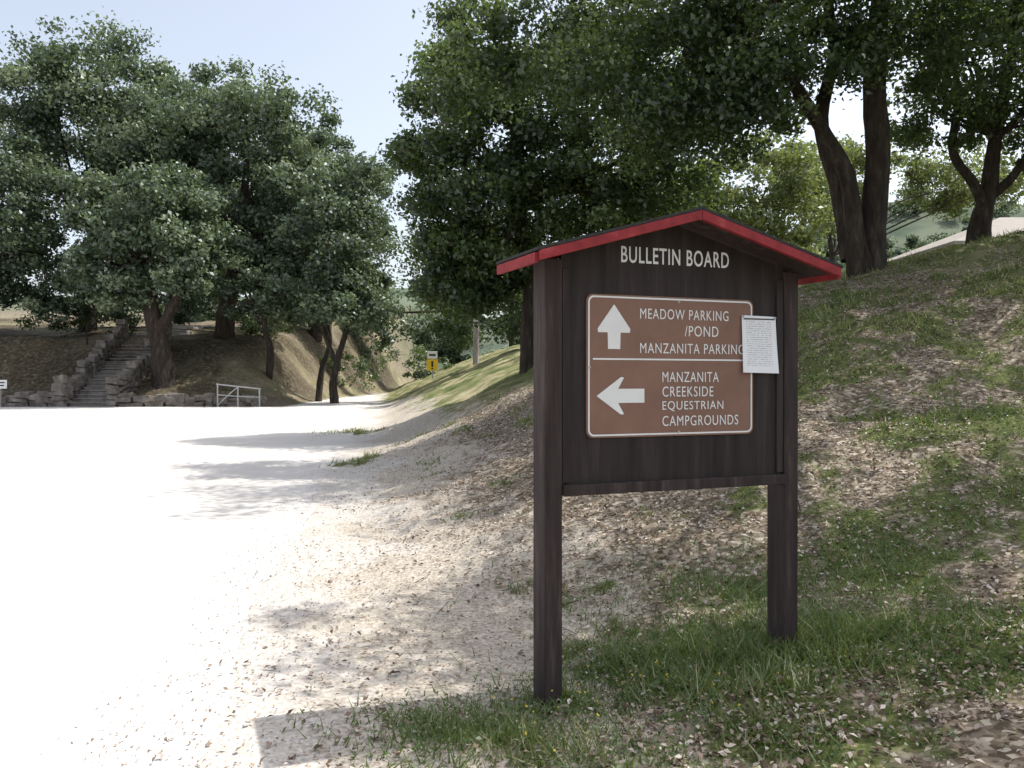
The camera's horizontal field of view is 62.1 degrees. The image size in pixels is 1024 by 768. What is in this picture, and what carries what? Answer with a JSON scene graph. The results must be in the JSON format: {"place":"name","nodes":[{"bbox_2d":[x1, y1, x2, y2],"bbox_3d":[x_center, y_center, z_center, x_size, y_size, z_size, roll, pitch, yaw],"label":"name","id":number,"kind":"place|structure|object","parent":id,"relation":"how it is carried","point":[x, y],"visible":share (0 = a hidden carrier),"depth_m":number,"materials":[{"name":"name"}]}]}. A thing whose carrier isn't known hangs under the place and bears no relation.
{"place":"outdoors","nodes":[
{"label":"outdoors","id":0,"kind":"place"},
{"bbox_2d":[136,325,203,335],"bbox_3d":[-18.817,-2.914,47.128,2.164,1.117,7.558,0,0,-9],"label":"picnic table","id":1,"kind":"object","parent":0,"point":[182,332],"depth_m":47.31,"materials":[{"name":"brown stone"}]},
{"bbox_2d":[0,395,376,767],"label":"road","id":2,"kind":"structure","parent":0,"point":[122,529],"depth_m":7.00,"materials":[{"name":"white concrete"}]},
{"bbox_2d":[0,202,1023,767],"bbox_3d":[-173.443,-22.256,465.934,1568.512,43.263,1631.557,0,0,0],"label":"ground","id":3,"kind":"structure","parent":0,"point":[398,410],"depth_m":6.71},
{"bbox_2d":[0,380,6,406],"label":"notice sign","id":4,"kind":"object","parent":3,"relation":"on","point":[3,384],"visible":0.95,"depth_m":35.14,"materials":[{"name":"white metal"}]},
{"bbox_2d":[1,390,55,406],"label":"stone wall","id":5,"kind":"structure","parent":3,"relation":"on","point":[30,399],"depth_m":35.73,"materials":[{"name":"grey stone"}]},
{"bbox_2d":[0,119,108,326],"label":"oak tree","id":6,"kind":"object","parent":3,"relation":"on","point":[22,258],"visible":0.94,"depth_m":41.98,"materials":[{"name":"green plant"}]},
{"bbox_2d":[0,6,213,331],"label":"oak tree","id":7,"kind":"object","parent":3,"relation":"on","point":[41,108],"visible":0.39,"depth_m":45.36,"materials":[{"name":"green plant"}]},
{"bbox_2d":[51,319,173,406],"bbox_3d":[-17.960,-1.040,39.610,2.843,4.468,8.028,0,0,0],"label":"stone stairway","id":8,"kind":"object","parent":3,"relation":"on","point":[90,385],"visible":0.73,"depth_m":37.58,"materials":[{"name":"grey stone"}]},
{"bbox_2d":[51,152,250,388],"bbox_3d":[-16.387,-4.932,38.201,8.706,10.395,7.609,0,0,0],"label":"oak tree","id":9,"kind":"object","parent":3,"relation":"on","point":[180,248],"visible":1,"depth_m":36.62,"materials":[{"name":"green plant"}]},
{"bbox_2d":[115,392,268,406],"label":"stone wall","id":10,"kind":"structure","parent":3,"relation":"on","point":[170,399],"depth_m":35.84,"materials":[{"name":"grey stone"}]},
{"bbox_2d":[81,54,342,339],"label":"oak tree","id":11,"kind":"object","parent":3,"relation":"on","point":[216,125],"visible":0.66,"depth_m":41.79,"materials":[{"name":"green plant"}]},
{"bbox_2d":[13,295,454,391],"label":"shrub","id":12,"kind":"object","parent":3,"relation":"on","point":[361,366],"visible":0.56,"depth_m":45.44,"materials":[{"name":"green plant"}]},
{"bbox_2d":[216,383,260,406],"bbox_3d":[-11.425,0.514,35.503,1.857,1.082,0.064,0,0,0],"label":"metal railing","id":13,"kind":"object","parent":3,"relation":"on","point":[237,388],"visible":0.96,"depth_m":35.48,"materials":[{"name":"grey metal"}]},
{"bbox_2d":[79,72,412,340],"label":"oak tree","id":14,"kind":"object","parent":3,"relation":"on","point":[188,306],"visible":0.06,"depth_m":53.91,"materials":[{"name":"green plant"}]},
{"bbox_2d":[210,250,292,379],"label":"oak tree","id":15,"kind":"object","parent":3,"relation":"on","point":[240,283],"visible":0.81,"depth_m":40.05,"materials":[{"name":"green plant"}]},
{"bbox_2d":[237,231,331,401],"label":"oak tree","id":16,"kind":"object","parent":3,"relation":"on","point":[289,263],"visible":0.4,"depth_m":40.88,"materials":[{"name":"green plant"}]},
{"bbox_2d":[73,268,522,365],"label":"distant trees","id":17,"kind":"object","parent":3,"relation":"on","point":[417,334],"visible":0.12,"depth_m":66.94,"materials":[{"name":"green plant"}]},
{"bbox_2d":[261,146,409,403],"bbox_3d":[-7.945,-4.963,39.142,6.638,12.426,7.206,0,0,0],"label":"oak tree","id":18,"kind":"object","parent":3,"relation":"on","point":[352,281],"visible":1,"depth_m":38.08,"materials":[{"name":"green plant"}]},
{"bbox_2d":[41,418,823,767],"bbox_3d":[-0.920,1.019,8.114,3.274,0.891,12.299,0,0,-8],"label":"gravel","id":19,"kind":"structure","parent":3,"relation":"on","point":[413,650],"depth_m":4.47,"materials":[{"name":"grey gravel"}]},
{"bbox_2d":[427,351,437,377],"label":"yellow warning sign","id":20,"kind":"object","parent":3,"relation":"on","point":[432,362],"visible":0.98,"depth_m":46.94,"materials":[{"name":"yellow metal"}]},
{"bbox_2d":[473,318,478,364],"bbox_3d":[-1.693,-2.201,39.986,0.305,2.920,0.313,0,0,0],"label":"wooden utility post","id":21,"kind":"object","parent":3,"relation":"on","point":[475,345],"visible":0.59,"depth_m":39.88,"materials":[{"name":"grey wood"}]},
{"bbox_2d":[392,158,603,352],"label":"oak tree","id":22,"kind":"object","parent":3,"relation":"on","point":[465,335],"visible":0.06,"depth_m":40.53,"materials":[{"name":"green plant"}]},
{"bbox_2d":[375,0,743,373],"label":"oak tree","id":23,"kind":"object","parent":3,"relation":"on","point":[511,180],"visible":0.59,"depth_m":19.53,"materials":[{"name":"green plant"}]},
{"bbox_2d":[152,228,1023,767],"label":"leaf litter","id":24,"kind":"object","parent":3,"relation":"on","point":[830,722],"visible":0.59,"depth_m":5.46,"materials":[{"name":"brown plant"}]},
{"bbox_2d":[475,660,823,750],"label":"wildflowers","id":25,"kind":"object","parent":3,"relation":"on","point":[597,701],"visible":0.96,"depth_m":3.84,"materials":[{"name":"plant"}]},
{"bbox_2d":[281,229,1023,767],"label":"grass","id":26,"kind":"structure","parent":3,"relation":"on","point":[759,647],"depth_m":4.39,"materials":[{"name":"green plant"}]},
{"bbox_2d":[496,206,842,705],"bbox_3d":[0.800,0.471,4.252,1.694,2.618,0.530,0,0,-22],"label":"bulletin board sign","id":27,"kind":"object","parent":3,"relation":"on","point":[665,352],"visible":0.98,"depth_m":4.16,"materials":[{"name":"brown paint"}]},
{"bbox_2d":[415,281,992,761],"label":"fallen twigs","id":28,"kind":"object","parent":3,"relation":"on","point":[759,599],"visible":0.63,"depth_m":5.68,"materials":[{"name":"brown wood"}]},
{"bbox_2d":[573,114,835,256],"bbox_3d":[7.286,-5.931,30.631,10.480,7.672,6.088,0,0,-11],"label":"oak tree","id":29,"kind":"object","parent":3,"relation":"on","point":[798,181],"visible":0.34,"depth_m":29.32,"materials":[{"name":"green plant"}]},
{"bbox_2d":[400,0,1023,277],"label":"live oak tree","id":30,"kind":"object","parent":3,"relation":"on","point":[743,65],"visible":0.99,"depth_m":13.91,"materials":[{"name":"green plant"}]},
{"bbox_2d":[760,131,1023,261],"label":"oak tree","id":31,"kind":"object","parent":3,"relation":"on","point":[920,172],"visible":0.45,"depth_m":43.06,"materials":[{"name":"green plant"}]},
{"bbox_2d":[766,191,1020,271],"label":"hillside trees","id":32,"kind":"object","parent":3,"relation":"on","point":[912,243],"visible":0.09,"depth_m":139.31,"materials":[{"name":"green plant"}]},
{"bbox_2d":[886,0,1023,245],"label":"oak tree","id":33,"kind":"object","parent":3,"relation":"on","point":[988,122],"visible":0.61,"depth_m":16.72,"materials":[{"name":"green plant"}]},
{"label":"walls","id":34,"kind":"object","parent":3,"relation":"on","visible":0},
{"bbox_2d":[887,217,1023,261],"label":"roof","id":35,"kind":"structure","parent":34,"relation":"on","point":[1000,225],"depth_m":32.29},
{"bbox_2d":[0,0,1023,317],"label":"sky","id":36,"kind":"structure","parent":0,"point":[353,48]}
]}

